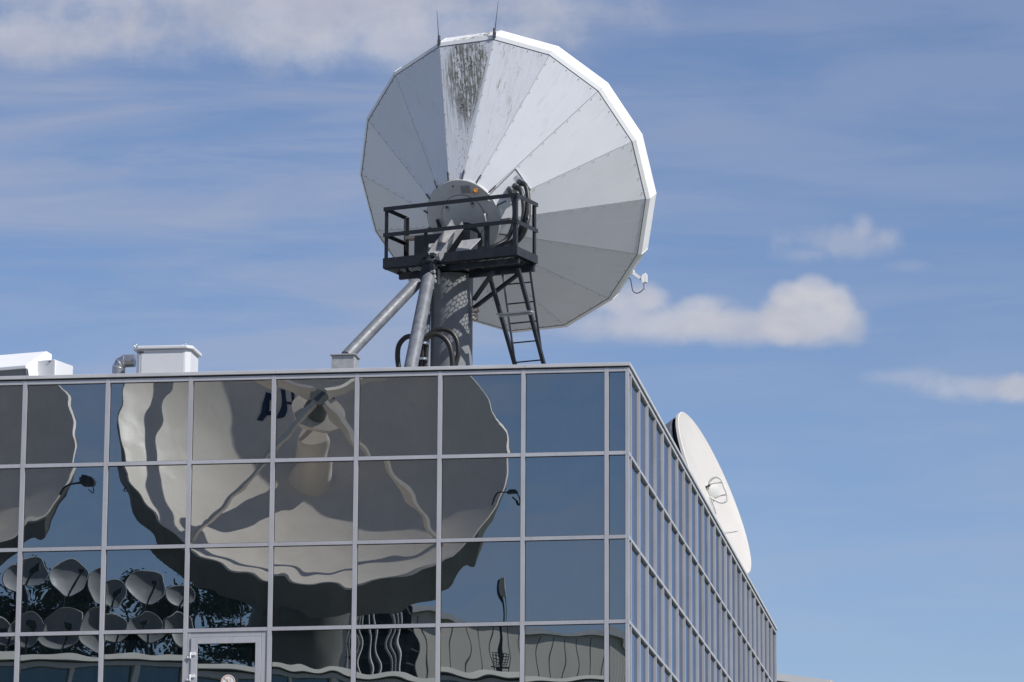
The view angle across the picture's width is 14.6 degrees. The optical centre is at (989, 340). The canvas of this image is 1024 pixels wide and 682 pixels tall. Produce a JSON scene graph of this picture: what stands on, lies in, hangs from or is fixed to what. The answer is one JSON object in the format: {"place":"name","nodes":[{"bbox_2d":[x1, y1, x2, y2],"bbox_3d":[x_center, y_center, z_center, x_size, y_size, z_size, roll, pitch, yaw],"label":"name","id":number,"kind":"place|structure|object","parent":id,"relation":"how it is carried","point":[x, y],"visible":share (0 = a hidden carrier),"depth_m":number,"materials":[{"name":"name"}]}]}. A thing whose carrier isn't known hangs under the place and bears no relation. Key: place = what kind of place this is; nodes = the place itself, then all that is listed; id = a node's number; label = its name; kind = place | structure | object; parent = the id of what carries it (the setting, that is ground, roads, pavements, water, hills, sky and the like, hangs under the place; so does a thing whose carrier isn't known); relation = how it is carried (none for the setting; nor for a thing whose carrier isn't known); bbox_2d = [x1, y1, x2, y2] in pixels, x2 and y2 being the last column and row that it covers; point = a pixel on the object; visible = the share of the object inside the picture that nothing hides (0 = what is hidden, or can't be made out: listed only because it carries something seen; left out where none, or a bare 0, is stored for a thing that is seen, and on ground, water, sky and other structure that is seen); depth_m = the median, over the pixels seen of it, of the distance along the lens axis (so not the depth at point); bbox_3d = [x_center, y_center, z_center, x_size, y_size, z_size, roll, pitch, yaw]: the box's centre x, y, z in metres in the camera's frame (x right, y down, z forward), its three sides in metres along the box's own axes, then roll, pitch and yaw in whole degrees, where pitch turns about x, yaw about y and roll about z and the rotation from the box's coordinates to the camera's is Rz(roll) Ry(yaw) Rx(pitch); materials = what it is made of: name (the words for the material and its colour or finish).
{"place":"outdoors","nodes":[
{"label":"outdoors","id":0,"kind":"place"},
{"bbox_2d":[0,362,776,681],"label":"office building","id":1,"kind":"structure","parent":0,"point":[524,523],"depth_m":58.58,"materials":[{"name":"metal"}]},
{"bbox_2d":[0,637,14,681],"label":"window pane","id":2,"kind":"structure","parent":1,"relation":"in","point":[7,644],"depth_m":58.20,"materials":[{"name":"glass"}]},
{"bbox_2d":[0,553,17,631],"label":"window pane","id":3,"kind":"structure","parent":1,"relation":"in","point":[8,561],"depth_m":58.40,"materials":[{"name":"glass"}]},
{"bbox_2d":[0,469,19,547],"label":"window pane","id":4,"kind":"structure","parent":1,"relation":"in","point":[9,478],"depth_m":58.66,"materials":[{"name":"glass"}]},
{"bbox_2d":[0,386,22,463],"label":"window pane","id":5,"kind":"structure","parent":1,"relation":"in","point":[11,397],"depth_m":58.92,"materials":[{"name":"glass"}]},
{"bbox_2d":[0,351,51,375],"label":"vent hood","id":6,"kind":"object","parent":1,"relation":"on","point":[23,364],"visible":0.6,"depth_m":61.35,"materials":[{"name":"white metal"}]},
{"bbox_2d":[37,359,72,374],"bbox_3d":[-14.739,0.759,61.614,0.458,0.824,0.591,-5,-12,16],"label":"vent box","id":7,"kind":"object","parent":1,"relation":"on","point":[50,367],"visible":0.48,"depth_m":61.41,"materials":[{"name":"white metal"}]},
{"bbox_2d":[19,635,98,681],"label":"window pane","id":8,"kind":"structure","parent":1,"relation":"in","point":[48,658],"depth_m":58.19,"materials":[{"name":"glass"}]},
{"bbox_2d":[21,551,100,631],"bbox_3d":[-13.807,3.722,58.386,1.168,1.191,0.002,-1,-12,1],"label":"window pane","id":9,"kind":"structure","parent":1,"relation":"in","point":[61,590],"depth_m":58.39,"materials":[{"name":"glass"}]},
{"bbox_2d":[24,467,103,547],"bbox_3d":[-13.831,2.482,58.643,1.168,1.191,0.002,-1,-12,1],"label":"window pane","id":10,"kind":"structure","parent":1,"relation":"in","point":[64,506],"depth_m":58.64,"materials":[{"name":"glass"}]},
{"bbox_2d":[26,384,105,463],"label":"window pane","id":11,"kind":"structure","parent":1,"relation":"in","point":[66,423],"depth_m":58.90,"materials":[{"name":"glass"}]},
{"bbox_2d":[112,354,135,373],"bbox_3d":[-13.670,0.734,61.917,0.354,1.066,0.216,-1,-12,1],"label":"exhaust duct","id":12,"kind":"object","parent":1,"relation":"on","point":[122,363],"visible":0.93,"depth_m":61.91,"materials":[{"name":"silver metal"}]},
{"bbox_2d":[104,634,182,681],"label":"window pane","id":13,"kind":"structure","parent":1,"relation":"in","point":[140,657],"depth_m":58.16,"materials":[{"name":"glass"}]},
{"bbox_2d":[105,549,184,629],"bbox_3d":[-12.557,3.694,58.368,1.168,1.191,0.002,-1,-12,1],"label":"window pane","id":14,"kind":"structure","parent":1,"relation":"in","point":[145,588],"depth_m":58.37,"materials":[{"name":"glass"}]},
{"bbox_2d":[107,465,186,545],"bbox_3d":[-12.582,2.454,58.625,1.168,1.191,0.002,-1,-12,1],"label":"window pane","id":15,"kind":"structure","parent":1,"relation":"in","point":[147,504],"depth_m":58.63,"materials":[{"name":"glass"}]},
{"bbox_2d":[109,382,188,461],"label":"window pane","id":16,"kind":"structure","parent":1,"relation":"in","point":[149,421],"depth_m":58.89,"materials":[{"name":"glass"}]},
{"bbox_2d":[133,343,201,372],"bbox_3d":[-12.947,0.615,61.734,0.948,1.085,0.710,-1,-12,1],"label":"equipment cabinet","id":17,"kind":"object","parent":1,"relation":"on","point":[166,358],"visible":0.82,"depth_m":61.48,"materials":[{"name":"white metal"}]},
{"bbox_2d":[186,631,266,681],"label":"door","id":18,"kind":"structure","parent":1,"relation":"in","point":[211,656],"depth_m":58.12,"materials":[{"name":"metal"}]},
{"bbox_2d":[189,547,268,627],"bbox_3d":[-11.308,3.665,58.349,1.168,1.191,0.002,-1,-12,1],"label":"window pane","id":19,"kind":"structure","parent":1,"relation":"in","point":[229,586],"depth_m":58.34,"materials":[{"name":"glass"}]},
{"bbox_2d":[191,463,269,543],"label":"window pane","id":20,"kind":"structure","parent":1,"relation":"in","point":[231,502],"depth_m":58.60,"materials":[{"name":"glass"}]},
{"bbox_2d":[193,380,271,459],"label":"window pane","id":21,"kind":"structure","parent":1,"relation":"in","point":[232,419],"depth_m":58.86,"materials":[{"name":"glass"}]},
{"bbox_2d":[272,630,350,681],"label":"window pane","id":22,"kind":"structure","parent":1,"relation":"in","point":[325,655],"depth_m":58.12,"materials":[{"name":"glass"}]},
{"bbox_2d":[273,545,352,626],"bbox_3d":[-10.058,3.637,58.331,1.168,1.191,0.002,-1,-12,1],"label":"window pane","id":23,"kind":"structure","parent":1,"relation":"in","point":[313,584],"depth_m":58.33,"materials":[{"name":"glass"}]},
{"bbox_2d":[274,461,353,541],"bbox_3d":[-10.083,2.397,58.588,1.168,1.191,0.002,-1,-12,1],"label":"window pane","id":24,"kind":"structure","parent":1,"relation":"in","point":[314,500],"depth_m":58.59,"materials":[{"name":"glass"}]},
{"bbox_2d":[276,378,354,457],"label":"window pane","id":25,"kind":"structure","parent":1,"relation":"in","point":[315,417],"depth_m":58.85,"materials":[{"name":"glass"}]},
{"bbox_2d":[356,628,435,681],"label":"window pane","id":26,"kind":"structure","parent":1,"relation":"in","point":[383,655],"depth_m":58.09,"materials":[{"name":"glass"}]},
{"bbox_2d":[357,543,435,624],"bbox_3d":[-8.809,3.608,58.311,1.168,1.191,0.002,-1,-12,1],"label":"window pane","id":27,"kind":"structure","parent":1,"relation":"in","point":[396,584],"depth_m":58.32,"materials":[{"name":"glass"}]},
{"bbox_2d":[358,460,436,539],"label":"window pane","id":28,"kind":"structure","parent":1,"relation":"in","point":[398,499],"depth_m":58.57,"materials":[{"name":"glass"}]},
{"bbox_2d":[359,377,437,455],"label":"window pane","id":29,"kind":"structure","parent":1,"relation":"in","point":[399,415],"depth_m":58.83,"materials":[{"name":"glass"}]},
{"bbox_2d":[441,542,519,622],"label":"window pane","id":30,"kind":"structure","parent":1,"relation":"in","point":[480,582],"depth_m":58.29,"materials":[{"name":"glass"}]},
{"bbox_2d":[441,626,519,681],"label":"window pane","id":31,"kind":"structure","parent":1,"relation":"in","point":[468,654],"depth_m":58.07,"materials":[{"name":"glass"}]},
{"bbox_2d":[442,458,520,537],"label":"window pane","id":32,"kind":"structure","parent":1,"relation":"in","point":[481,497],"depth_m":58.54,"materials":[{"name":"glass"}]},
{"bbox_2d":[443,375,520,454],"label":"window pane","id":33,"kind":"structure","parent":1,"relation":"in","point":[482,414],"depth_m":58.80,"materials":[{"name":"glass"}]},
{"bbox_2d":[330,6,655,368],"bbox_3d":[-8.011,-2.041,63.534,5.062,7.101,5.952,-1,-12,1],"label":"satellite antenna","id":34,"kind":"object","parent":1,"relation":"on","point":[553,127],"visible":0.86,"depth_m":63.79,"materials":[{"name":"paint"}]},
{"bbox_2d":[418,341,429,366],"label":"hose clamp block","id":35,"kind":"structure","parent":34,"relation":"attached to","point":[424,360],"depth_m":61.23,"materials":[{"name":"grey metal"}]},
{"bbox_2d":[395,334,409,366],"bbox_3d":[-9.091,0.244,61.316,0.402,0.728,0.082,-1,-12,1],"label":"cable hose","id":36,"kind":"object","parent":35,"relation":"attached to","point":[402,340],"visible":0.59,"depth_m":61.31,"materials":[{"name":"black rubber"}]},
{"bbox_2d":[423,332,454,365],"bbox_3d":[-8.646,0.226,61.362,0.596,0.760,0.085,-1,-12,1],"label":"cable hose","id":37,"kind":"object","parent":35,"relation":"attached to","point":[442,336],"visible":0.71,"depth_m":61.37,"materials":[{"name":"black rubber"}]},
{"bbox_2d":[426,327,460,365],"bbox_3d":[-8.616,0.185,61.625,0.630,0.832,0.079,-1,-12,1],"label":"cable hose","id":38,"kind":"object","parent":34,"relation":"attached to","point":[452,333],"visible":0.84,"depth_m":61.64,"materials":[{"name":"black rubber"}]},
{"bbox_2d":[383,193,537,307],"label":"maintenance platform","id":39,"kind":"structure","parent":34,"relation":"attached to","point":[516,256],"depth_m":62.24,"materials":[{"name":"grey paint"}]},
{"bbox_2d":[482,186,513,247],"bbox_3d":[-7.781,-1.984,62.889,0.394,1.181,0.680,-9,-14,35],"label":"cable hose","id":40,"kind":"object","parent":34,"relation":"attached to","point":[510,189],"visible":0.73,"depth_m":62.74,"materials":[{"name":"rubber"}]},
{"bbox_2d":[490,183,525,247],"bbox_3d":[-7.741,-1.988,62.964,0.662,1.258,0.602,-1,-12,1],"label":"cable hose","id":41,"kind":"object","parent":34,"relation":"attached to","point":[517,187],"visible":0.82,"depth_m":62.82,"materials":[{"name":"rubber"}]},
{"bbox_2d":[505,178,530,245],"bbox_3d":[-7.676,-2.026,62.933,0.698,1.342,0.695,-1,-12,1],"label":"cable hose","id":42,"kind":"object","parent":34,"relation":"attached to","point":[524,184],"visible":0.71,"depth_m":62.72,"materials":[{"name":"rubber"}]},
{"bbox_2d":[629,270,647,293],"bbox_3d":[-5.818,-0.976,64.882,0.313,0.396,0.100,-1,-12,1],"label":"weather sensor","id":43,"kind":"object","parent":34,"relation":"attached to","point":[643,278],"visible":1,"depth_m":64.86,"materials":[{"name":"white metal"}]},
{"bbox_2d":[487,268,545,364],"bbox_3d":[-7.430,-0.027,62.407,0.668,2.427,1.208,-5,-12,19],"label":"ladder","id":44,"kind":"object","parent":1,"relation":"on","point":[529,312],"visible":0.65,"depth_m":62.43,"materials":[{"name":"metal"}]},
{"bbox_2d":[525,540,603,620],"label":"window pane","id":45,"kind":"structure","parent":1,"relation":"in","point":[564,580],"depth_m":58.27,"materials":[{"name":"glass"}]},
{"bbox_2d":[525,624,603,681],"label":"window pane","id":46,"kind":"structure","parent":1,"relation":"in","point":[556,653],"depth_m":58.05,"materials":[{"name":"glass"}]},
{"bbox_2d":[526,373,603,452],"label":"window pane","id":47,"kind":"structure","parent":1,"relation":"in","point":[565,412],"depth_m":58.79,"materials":[{"name":"glass"}]},
{"bbox_2d":[526,456,603,536],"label":"window pane","id":48,"kind":"structure","parent":1,"relation":"in","point":[565,495],"depth_m":58.53,"materials":[{"name":"glass"}]},
{"bbox_2d":[609,624,624,681],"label":"window pane","id":49,"kind":"structure","parent":1,"relation":"in","point":[617,631],"depth_m":58.05,"materials":[{"name":"glass"}]},
{"bbox_2d":[610,372,624,450],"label":"window pane","id":50,"kind":"structure","parent":1,"relation":"in","point":[617,380],"depth_m":58.77,"materials":[{"name":"glass"}]},
{"bbox_2d":[610,455,624,534],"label":"window pane","id":51,"kind":"structure","parent":1,"relation":"in","point":[617,463],"depth_m":58.52,"materials":[{"name":"glass"}]},
{"bbox_2d":[610,539,624,618],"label":"window pane","id":52,"kind":"structure","parent":1,"relation":"in","point":[617,547],"depth_m":58.26,"materials":[{"name":"glass"}]},
{"bbox_2d":[632,383,636,462],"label":"window pane","id":53,"kind":"structure","parent":1,"relation":"in","point":[634,392],"depth_m":59.89,"materials":[{"name":"glass"}]},
{"bbox_2d":[632,465,636,544],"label":"window pane","id":54,"kind":"structure","parent":1,"relation":"in","point":[634,473],"depth_m":59.62,"materials":[{"name":"glass"}]},
{"bbox_2d":[632,548,636,627],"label":"window pane","id":55,"kind":"structure","parent":1,"relation":"in","point":[634,555],"depth_m":59.35,"materials":[{"name":"glass"}]},
{"bbox_2d":[632,631,636,681],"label":"window pane","id":56,"kind":"structure","parent":1,"relation":"in","point":[634,638],"depth_m":59.12,"materials":[{"name":"glass"}]},
{"bbox_2d":[640,397,644,475],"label":"window pane","id":57,"kind":"structure","parent":1,"relation":"in","point":[642,406],"depth_m":61.01,"materials":[{"name":"glass"}]},
{"bbox_2d":[640,478,644,556],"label":"window pane","id":58,"kind":"structure","parent":1,"relation":"in","point":[642,486],"depth_m":60.74,"materials":[{"name":"glass"}]},
{"bbox_2d":[640,559,644,637],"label":"window pane","id":59,"kind":"structure","parent":1,"relation":"in","point":[642,567],"depth_m":60.46,"materials":[{"name":"glass"}]},
{"bbox_2d":[641,642,644,681],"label":"window pane","id":60,"kind":"structure","parent":1,"relation":"in","point":[642,645],"depth_m":60.33,"materials":[{"name":"glass"}]},
{"bbox_2d":[648,412,652,488],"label":"window pane","id":61,"kind":"structure","parent":1,"relation":"in","point":[650,421],"depth_m":62.20,"materials":[{"name":"glass"}]},
{"bbox_2d":[649,492,652,567],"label":"window pane","id":62,"kind":"structure","parent":1,"relation":"in","point":[650,496],"depth_m":61.99,"materials":[{"name":"glass"}]},
{"bbox_2d":[649,572,652,647],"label":"window pane","id":63,"kind":"structure","parent":1,"relation":"in","point":[650,575],"depth_m":61.70,"materials":[{"name":"glass"}]},
{"bbox_2d":[649,652,652,681],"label":"window pane","id":64,"kind":"structure","parent":1,"relation":"in","point":[650,655],"depth_m":61.47,"materials":[{"name":"glass"}]},
{"bbox_2d":[656,426,660,500],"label":"window pane","id":65,"kind":"structure","parent":1,"relation":"in","point":[658,435],"depth_m":63.40,"materials":[{"name":"glass"}]},
{"bbox_2d":[656,503,660,578],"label":"window pane","id":66,"kind":"structure","parent":1,"relation":"in","point":[658,511],"depth_m":63.16,"materials":[{"name":"glass"}]},
{"bbox_2d":[657,583,660,657],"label":"window pane","id":67,"kind":"structure","parent":1,"relation":"in","point":[658,586],"depth_m":62.92,"materials":[{"name":"glass"}]},
{"bbox_2d":[664,440,667,512],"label":"window pane","id":68,"kind":"structure","parent":1,"relation":"in","point":[665,444],"depth_m":64.60,"materials":[{"name":"glass"}]},
{"bbox_2d":[664,516,667,588],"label":"window pane","id":69,"kind":"structure","parent":1,"relation":"in","point":[665,520],"depth_m":64.30,"materials":[{"name":"glass"}]},
{"bbox_2d":[664,592,668,666],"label":"window pane","id":70,"kind":"structure","parent":1,"relation":"in","point":[666,622],"depth_m":64.06,"materials":[{"name":"glass"}]},
{"bbox_2d":[671,452,674,523],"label":"window pane","id":71,"kind":"structure","parent":1,"relation":"in","point":[672,457],"depth_m":65.73,"materials":[{"name":"glass"}]},
{"bbox_2d":[671,527,675,599],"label":"window pane","id":72,"kind":"structure","parent":1,"relation":"in","point":[673,563],"depth_m":65.50,"materials":[{"name":"glass"}]},
{"bbox_2d":[672,604,675,675],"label":"window pane","id":73,"kind":"structure","parent":1,"relation":"in","point":[673,607],"depth_m":65.31,"materials":[{"name":"glass"}]},
{"bbox_2d":[678,465,681,534],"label":"window pane","id":74,"kind":"structure","parent":1,"relation":"in","point":[679,469],"depth_m":66.93,"materials":[{"name":"glass"}]},
{"bbox_2d":[678,538,682,609],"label":"window pane","id":75,"kind":"structure","parent":1,"relation":"in","point":[679,542],"depth_m":66.68,"materials":[{"name":"glass"}]},
{"bbox_2d":[679,613,682,681],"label":"window pane","id":76,"kind":"structure","parent":1,"relation":"in","point":[680,617],"depth_m":66.49,"materials":[{"name":"glass"}]},
{"bbox_2d":[685,477,688,545],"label":"window pane","id":77,"kind":"structure","parent":1,"relation":"in","point":[686,482],"depth_m":68.16,"materials":[{"name":"glass"}]},
{"bbox_2d":[685,549,688,618],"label":"window pane","id":78,"kind":"structure","parent":1,"relation":"in","point":[686,553],"depth_m":67.85,"materials":[{"name":"glass"}]},
{"bbox_2d":[686,623,688,681],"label":"window pane","id":79,"kind":"structure","parent":1,"relation":"in","point":[687,627],"depth_m":67.65,"materials":[{"name":"glass"}]},
{"bbox_2d":[692,489,694,555],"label":"window pane","id":80,"kind":"structure","parent":1,"relation":"in","point":[693,494],"depth_m":69.34,"materials":[{"name":"glass"}]},
{"bbox_2d":[692,560,695,628],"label":"window pane","id":81,"kind":"structure","parent":1,"relation":"in","point":[693,564],"depth_m":69.07,"materials":[{"name":"glass"}]},
{"bbox_2d":[692,631,695,681],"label":"window pane","id":82,"kind":"structure","parent":1,"relation":"in","point":[693,635],"depth_m":68.85,"materials":[{"name":"glass"}]},
{"bbox_2d":[698,500,701,566],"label":"window pane","id":83,"kind":"structure","parent":1,"relation":"in","point":[699,505],"depth_m":70.48,"materials":[{"name":"glass"}]},
{"bbox_2d":[698,570,701,636],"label":"window pane","id":84,"kind":"structure","parent":1,"relation":"in","point":[699,574],"depth_m":70.26,"materials":[{"name":"glass"}]},
{"bbox_2d":[699,641,701,681],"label":"window pane","id":85,"kind":"structure","parent":1,"relation":"in","point":[700,645],"depth_m":70.09,"materials":[{"name":"glass"}]},
{"bbox_2d":[704,511,707,576],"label":"window pane","id":86,"kind":"structure","parent":1,"relation":"in","point":[705,515],"depth_m":71.64,"materials":[{"name":"glass"}]},
{"bbox_2d":[704,579,707,644],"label":"window pane","id":87,"kind":"structure","parent":1,"relation":"in","point":[705,583],"depth_m":71.45,"materials":[{"name":"glass"}]},
{"bbox_2d":[665,412,750,573],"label":"satellite dish","id":88,"kind":"object","parent":1,"relation":"on","point":[693,447],"visible":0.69,"depth_m":81.06,"materials":[{"name":"white metal"}]},
{"bbox_2d":[710,521,712,584],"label":"window pane","id":89,"kind":"structure","parent":1,"relation":"in","point":[711,526],"depth_m":72.85,"materials":[{"name":"glass"}]},
{"bbox_2d":[710,588,713,653],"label":"window pane","id":90,"kind":"structure","parent":1,"relation":"in","point":[711,593],"depth_m":72.61,"materials":[{"name":"glass"}]},
{"bbox_2d":[716,532,718,593],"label":"window pane","id":91,"kind":"structure","parent":1,"relation":"in","point":[717,536],"depth_m":74.10,"materials":[{"name":"glass"}]},
{"bbox_2d":[716,598,718,660],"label":"window pane","id":92,"kind":"structure","parent":1,"relation":"in","point":[717,602],"depth_m":73.76,"materials":[{"name":"glass"}]},
{"bbox_2d":[721,541,723,601],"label":"window pane","id":93,"kind":"structure","parent":1,"relation":"in","point":[722,545],"depth_m":75.23,"materials":[{"name":"glass"}]},
{"bbox_2d":[722,608,724,668],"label":"window pane","id":94,"kind":"structure","parent":1,"relation":"in","point":[723,632],"depth_m":75.00,"materials":[{"name":"glass"}]},
{"bbox_2d":[727,551,729,611],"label":"window pane","id":95,"kind":"structure","parent":1,"relation":"in","point":[728,595],"depth_m":76.41,"materials":[{"name":"glass"}]},
{"bbox_2d":[727,615,729,676],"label":"window pane","id":96,"kind":"structure","parent":1,"relation":"in","point":[728,620],"depth_m":76.17,"materials":[{"name":"glass"}]},
{"bbox_2d":[732,560,734,619],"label":"window pane","id":97,"kind":"structure","parent":1,"relation":"in","point":[733,573],"depth_m":77.62,"materials":[{"name":"glass"}]},
{"bbox_2d":[732,623,734,681],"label":"window pane","id":98,"kind":"structure","parent":1,"relation":"in","point":[733,628],"depth_m":77.35,"materials":[{"name":"glass"}]},
{"bbox_2d":[737,569,739,627],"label":"window pane","id":99,"kind":"structure","parent":1,"relation":"in","point":[738,591],"depth_m":78.78,"materials":[{"name":"glass"}]},
{"bbox_2d":[737,631,739,681],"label":"window pane","id":100,"kind":"structure","parent":1,"relation":"in","point":[738,635],"depth_m":78.57,"materials":[{"name":"glass"}]},
{"bbox_2d":[742,578,744,635],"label":"window pane","id":101,"kind":"structure","parent":1,"relation":"in","point":[743,629],"depth_m":79.94,"materials":[{"name":"glass"}]},
{"bbox_2d":[742,639,744,681],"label":"window pane","id":102,"kind":"structure","parent":1,"relation":"in","point":[743,643],"depth_m":79.75,"materials":[{"name":"glass"}]},
{"bbox_2d":[751,594,753,649],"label":"window pane","id":103,"kind":"structure","parent":1,"relation":"in","point":[752,616],"depth_m":82.35,"materials":[{"name":"glass"}]},
{"bbox_2d":[761,617,774,681],"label":"window panes","id":104,"kind":"structure","parent":1,"relation":"in","point":[764,617],"depth_m":86.95,"materials":[{"name":"glass"}]},
{"bbox_2d":[0,0,1023,681],"label":"sky","id":105,"kind":"structure","parent":0,"point":[833,261],"materials":[{"name":"blue"}]},
{"bbox_2d":[777,673,833,681],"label":"building","id":106,"kind":"structure","parent":0,"point":[786,678],"depth_m":153.09,"materials":[{"name":"white"}]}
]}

